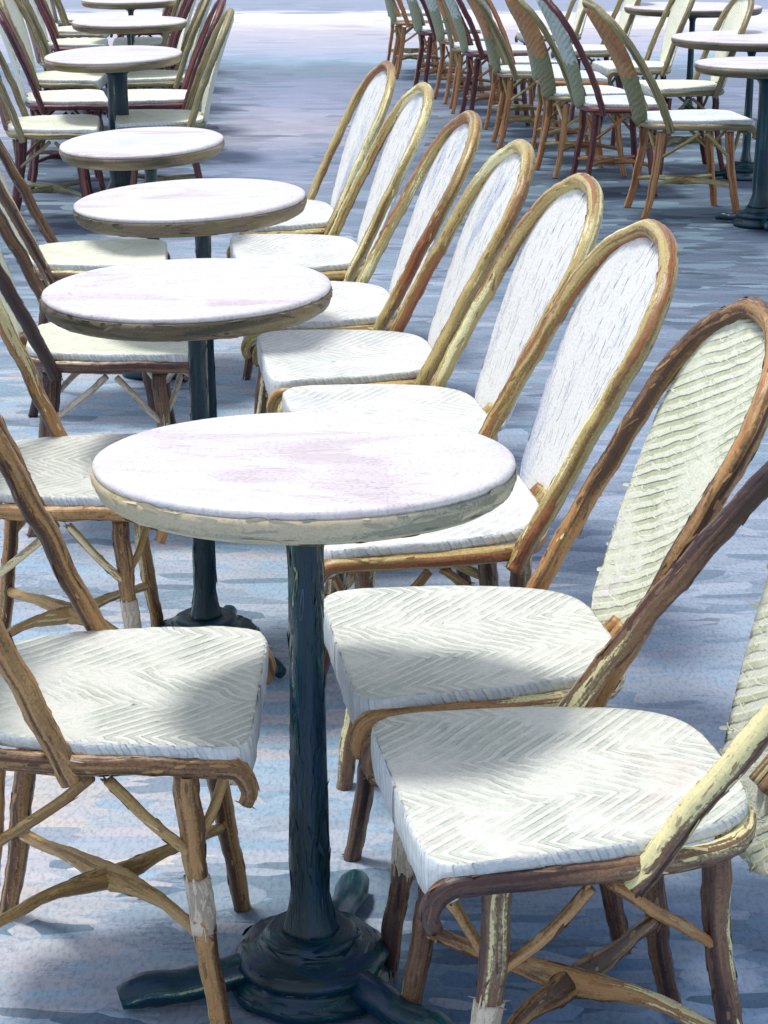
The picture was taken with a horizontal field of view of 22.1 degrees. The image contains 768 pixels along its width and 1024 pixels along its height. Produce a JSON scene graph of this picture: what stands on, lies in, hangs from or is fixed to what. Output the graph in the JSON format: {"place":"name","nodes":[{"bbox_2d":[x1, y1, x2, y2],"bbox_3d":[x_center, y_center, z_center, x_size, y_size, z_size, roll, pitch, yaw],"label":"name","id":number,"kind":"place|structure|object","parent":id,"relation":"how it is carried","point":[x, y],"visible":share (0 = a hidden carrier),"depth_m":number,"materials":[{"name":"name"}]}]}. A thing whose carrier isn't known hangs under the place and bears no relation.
{"place":"outdoors","nodes":[
{"label":"outdoors","id":0,"kind":"place"},
{"bbox_2d":[0,0,767,1023],"bbox_3d":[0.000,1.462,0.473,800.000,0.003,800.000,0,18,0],"label":"ground","id":1,"kind":"structure","parent":0,"point":[292,74],"depth_m":4.52,"materials":[{"name":"grey concrete"}]},
{"bbox_2d":[0,50,101,230],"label":"bistro chair","id":2,"kind":"object","parent":1,"relation":"on","point":[24,128],"visible":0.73,"depth_m":8.94,"materials":[{"name":"beige wicker"}]},
{"bbox_2d":[0,7,107,190],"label":"bistro chair","id":3,"kind":"object","parent":1,"relation":"on","point":[36,101],"visible":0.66,"depth_m":9.94,"materials":[{"name":"beige wicker"}]},
{"bbox_2d":[0,0,107,157],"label":"bistro chair","id":4,"kind":"object","parent":1,"relation":"on","point":[15,12],"visible":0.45,"depth_m":11.15,"materials":[{"name":"beige wicker"}]},
{"bbox_2d":[20,0,104,130],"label":"bistro chair","id":5,"kind":"object","parent":1,"relation":"on","point":[27,5],"visible":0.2,"depth_m":12.00,"materials":[{"name":"brown wicker"}]},
{"bbox_2d":[31,0,108,113],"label":"bistro chair","id":6,"kind":"object","parent":1,"relation":"on","point":[56,43],"visible":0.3,"depth_m":13.24,"materials":[{"name":"white wicker"}]},
{"bbox_2d":[50,0,104,38],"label":"bistro chair","id":7,"kind":"object","parent":1,"relation":"on","point":[69,19],"visible":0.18,"depth_m":15.55,"materials":[{"name":"white wicker"}]},
{"bbox_2d":[44,0,112,87],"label":"bistro chair","id":8,"kind":"object","parent":1,"relation":"on","point":[65,30],"visible":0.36,"depth_m":14.35,"materials":[{"name":"white wicker"}]},
{"bbox_2d":[0,299,167,636],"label":"bistro chair","id":9,"kind":"object","parent":1,"relation":"on","point":[57,464],"visible":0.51,"depth_m":3.82,"materials":[{"name":"wicker"}]},
{"bbox_2d":[0,139,170,417],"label":"bistro chair","id":10,"kind":"object","parent":1,"relation":"on","point":[54,260],"visible":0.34,"depth_m":5.88,"materials":[{"name":"wicker"}]},
{"bbox_2d":[0,208,188,536],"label":"bistro chair","id":11,"kind":"object","parent":1,"relation":"on","point":[55,352],"visible":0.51,"depth_m":4.70,"materials":[{"name":"beige wicker"}]},
{"bbox_2d":[44,45,182,189],"bbox_3d":[-1.277,-1.818,9.396,0.644,0.743,0.967,0,18,0],"label":"bistro table","id":12,"kind":"object","parent":1,"relation":"on","point":[116,64],"visible":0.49,"depth_m":9.25,"materials":[{"name":"stone"}]},
{"bbox_2d":[81,0,175,41],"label":"bistro table","id":13,"kind":"object","parent":1,"relation":"on","point":[130,6],"visible":0.34,"depth_m":13.14,"materials":[{"name":"stone"}]},
{"bbox_2d":[71,15,186,87],"bbox_3d":[-1.481,-2.508,11.537,0.664,0.738,0.862,0,18,0],"label":"bistro table","id":14,"kind":"object","parent":1,"relation":"on","point":[130,27],"visible":0.54,"depth_m":11.19,"materials":[{"name":"stone"}]},
{"bbox_2d":[0,428,276,1023],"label":"bistro chair","id":15,"kind":"object","parent":1,"relation":"on","point":[99,697],"visible":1,"depth_m":2.72,"materials":[{"name":"white wicker"}]},
{"bbox_2d":[59,127,224,382],"bbox_3d":[-0.758,-0.814,6.274,0.515,0.755,0.716,0,18,0],"label":"bistro table","id":16,"kind":"object","parent":1,"relation":"on","point":[150,151],"visible":0.56,"depth_m":6.01,"materials":[{"name":"stone"}]},
{"bbox_2d":[117,7,177,69],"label":"bistro chair","id":17,"kind":"object","parent":1,"relation":"on","point":[166,11],"visible":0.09,"depth_m":14.56,"materials":[{"name":"white wicker"}]},
{"bbox_2d":[121,8,173,65],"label":"bistro chair","id":18,"kind":"object","parent":1,"relation":"on","point":[146,13],"visible":0.13,"depth_m":16.22,"materials":[{"name":"white wicker"}]},
{"bbox_2d":[113,0,182,88],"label":"bistro chair","id":19,"kind":"object","parent":1,"relation":"on","point":[151,41],"visible":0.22,"depth_m":13.40,"materials":[{"name":"white wicker"}]},
{"bbox_2d":[128,0,195,108],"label":"bistro chair","id":20,"kind":"object","parent":1,"relation":"on","point":[186,9],"visible":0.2,"depth_m":12.22,"materials":[{"name":"red wicker"}]},
{"bbox_2d":[127,0,211,109],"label":"bistro chair","id":21,"kind":"object","parent":1,"relation":"on","point":[162,79],"visible":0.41,"depth_m":10.98,"materials":[{"name":"white wicker"}]},
{"bbox_2d":[115,8,234,184],"bbox_3d":[-0.985,-1.885,9.278,0.579,0.958,0.600,-2,18,-7],"label":"bistro chair","id":22,"kind":"object","parent":1,"relation":"on","point":[190,115],"visible":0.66,"depth_m":9.16,"materials":[{"name":"white wicker"}]},
{"bbox_2d":[128,0,225,109],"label":"bistro chair","id":23,"kind":"object","parent":1,"relation":"on","point":[157,98],"visible":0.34,"depth_m":10.04,"materials":[{"name":"white wicker"}]},
{"bbox_2d":[39,258,332,678],"bbox_3d":[-0.383,-0.072,3.937,0.568,0.786,0.597,0,18,0],"label":"bistro table","id":24,"kind":"object","parent":1,"relation":"on","point":[197,304],"visible":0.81,"depth_m":3.77,"materials":[{"name":"stone"}]},
{"bbox_2d":[72,178,306,417],"bbox_3d":[-0.480,-0.416,4.995,0.578,0.792,0.651,0,18,0],"label":"bistro table","id":25,"kind":"object","parent":1,"relation":"on","point":[202,211],"visible":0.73,"depth_m":4.76,"materials":[{"name":"stone"}]},
{"bbox_2d":[88,412,516,1023],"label":"bistro table","id":26,"kind":"object","parent":1,"relation":"on","point":[304,488],"visible":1,"depth_m":2.68,"materials":[{"name":"stone"}]},
{"bbox_2d":[231,60,395,363],"bbox_3d":[-0.248,-1.026,6.641,0.578,0.966,0.625,-3,18,-9],"label":"bistro chair","id":27,"kind":"object","parent":1,"relation":"on","point":[371,98],"visible":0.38,"depth_m":6.63,"materials":[{"name":"white wicker"}]},
{"bbox_2d":[226,82,433,413],"bbox_3d":[-0.158,-0.803,5.954,0.618,0.966,0.625,-2,18,-7],"label":"bistro chair","id":28,"kind":"object","parent":1,"relation":"on","point":[332,255],"visible":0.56,"depth_m":5.96,"materials":[{"name":"white wicker"}]},
{"bbox_2d":[241,110,481,413],"bbox_3d":[-0.069,-0.575,5.249,0.657,0.966,0.593,-2,18,-6],"label":"bistro chair","id":29,"kind":"object","parent":1,"relation":"on","point":[448,157],"visible":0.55,"depth_m":5.22,"materials":[{"name":"white wicker"}]},
{"bbox_2d":[251,139,535,568],"bbox_3d":[0.026,-0.391,4.681,0.657,0.966,0.537,-2,18,-7],"label":"bistro chair","id":30,"kind":"object","parent":1,"relation":"on","point":[496,191],"visible":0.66,"depth_m":4.67,"materials":[{"name":"white wicker"}]},
{"bbox_2d":[385,0,435,69],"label":"bistro chair","id":31,"kind":"object","parent":1,"relation":"on","point":[406,50],"visible":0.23,"depth_m":16.24,"materials":[{"name":"green wicker"}]},
{"bbox_2d":[385,0,446,78],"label":"bistro chair","id":32,"kind":"object","parent":1,"relation":"on","point":[398,21],"visible":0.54,"depth_m":15.61,"materials":[{"name":"orange wicker"}]},
{"bbox_2d":[406,0,455,81],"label":"bistro chair","id":33,"kind":"object","parent":1,"relation":"on","point":[434,64],"visible":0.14,"depth_m":15.12,"materials":[{"name":"green wicker"}]},
{"bbox_2d":[276,173,603,663],"bbox_3d":[0.121,-0.219,4.150,0.657,0.966,0.556,-3,18,-8],"label":"bistro chair","id":34,"kind":"object","parent":1,"relation":"on","point":[558,225],"visible":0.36,"depth_m":4.21,"materials":[{"name":"white wicker"}]},
{"bbox_2d":[407,0,480,86],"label":"bistro chair","id":35,"kind":"object","parent":1,"relation":"on","point":[422,30],"visible":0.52,"depth_m":14.36,"materials":[{"name":"red wicker"}]},
{"bbox_2d":[425,0,496,103],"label":"bistro chair","id":36,"kind":"object","parent":1,"relation":"on","point":[437,21],"visible":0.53,"depth_m":13.89,"materials":[{"name":"orange wicker"}]},
{"bbox_2d":[436,0,500,113],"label":"bistro chair","id":37,"kind":"object","parent":1,"relation":"on","point":[455,48],"visible":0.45,"depth_m":13.29,"materials":[{"name":"green wicker"}]},
{"bbox_2d":[445,0,529,125],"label":"bistro chair","id":38,"kind":"object","parent":1,"relation":"on","point":[469,49],"visible":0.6,"depth_m":12.65,"materials":[{"name":"red wicker"}]},
{"bbox_2d":[324,219,678,790],"bbox_3d":[0.175,-0.040,3.596,0.683,0.966,0.584,-2,18,-7],"label":"bistro chair","id":39,"kind":"object","parent":1,"relation":"on","point":[626,278],"visible":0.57,"depth_m":3.48,"materials":[{"name":"white wicker"}]},
{"bbox_2d":[466,0,567,148],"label":"bistro chair","id":40,"kind":"object","parent":1,"relation":"on","point":[494,39],"visible":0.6,"depth_m":11.55,"materials":[{"name":"green wicker"}]},
{"bbox_2d":[481,0,557,135],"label":"bistro chair","id":41,"kind":"object","parent":1,"relation":"on","point":[517,60],"visible":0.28,"depth_m":12.31,"materials":[{"name":"orange wicker"}]},
{"bbox_2d":[324,296,767,981],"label":"bistro chair","id":42,"kind":"object","parent":1,"relation":"on","point":[534,642],"visible":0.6,"depth_m":2.93,"materials":[{"name":"white wicker"}]},
{"bbox_2d":[515,0,586,99],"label":"bistro chair","id":43,"kind":"object","parent":1,"relation":"on","point":[580,20],"visible":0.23,"depth_m":14.24,"materials":[{"name":"white wicker"}]},
{"bbox_2d":[359,461,767,1023],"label":"bistro chair","id":44,"kind":"object","parent":1,"relation":"on","point":[494,808],"visible":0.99,"depth_m":2.46,"materials":[{"name":"white wicker"}]},
{"bbox_2d":[505,0,626,178],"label":"bistro chair","id":45,"kind":"object","parent":1,"relation":"on","point":[529,22],"visible":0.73,"depth_m":10.42,"materials":[{"name":"green wicker"}]},
{"bbox_2d":[525,43,608,163],"bbox_3d":[0.947,-2.484,11.024,0.588,1.022,0.461,-1,18,-3],"label":"bistro chair","id":46,"kind":"object","parent":1,"relation":"on","point":[601,79],"visible":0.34,"depth_m":11.04,"materials":[{"name":"green wicker"}]},
{"bbox_2d":[551,0,640,121],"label":"bistro chair","id":47,"kind":"object","parent":1,"relation":"on","point":[626,21],"visible":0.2,"depth_m":12.90,"materials":[{"name":"white wicker"}]},
{"bbox_2d":[536,0,667,195],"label":"bistro chair","id":48,"kind":"object","parent":1,"relation":"on","point":[559,25],"visible":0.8,"depth_m":9.81,"materials":[{"name":"green wicker"}]},
{"bbox_2d":[592,0,694,145],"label":"bistro chair","id":49,"kind":"object","parent":1,"relation":"on","point":[680,12],"visible":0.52,"depth_m":11.83,"materials":[{"name":"white wicker"}]},
{"bbox_2d":[582,0,755,218],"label":"bistro chair","id":50,"kind":"object","parent":1,"relation":"on","point":[614,36],"visible":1,"depth_m":9.16,"materials":[{"name":"green wicker"}]},
{"bbox_2d":[624,2,761,109],"bbox_3d":[2.001,-2.924,12.823,0.886,0.738,0.882,0,18,0],"label":"bistro table","id":51,"kind":"object","parent":1,"relation":"on","point":[700,9],"visible":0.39,"depth_m":12.60,"materials":[{"name":"stone"}]},
{"bbox_2d":[639,0,753,174],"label":"bistro chair","id":52,"kind":"object","parent":1,"relation":"on","point":[736,15],"visible":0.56,"depth_m":10.66,"materials":[{"name":"white wicker"}]},
{"bbox_2d":[671,30,767,180],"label":"bistro table","id":53,"kind":"object","parent":1,"relation":"on","point":[751,43],"visible":0.72,"depth_m":10.30,"materials":[{"name":"stone"}]},
{"bbox_2d":[694,57,767,230],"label":"bistro table","id":54,"kind":"object","parent":1,"relation":"on","point":[753,214],"visible":1,"depth_m":8.94,"materials":[{"name":"stone"}]}
]}

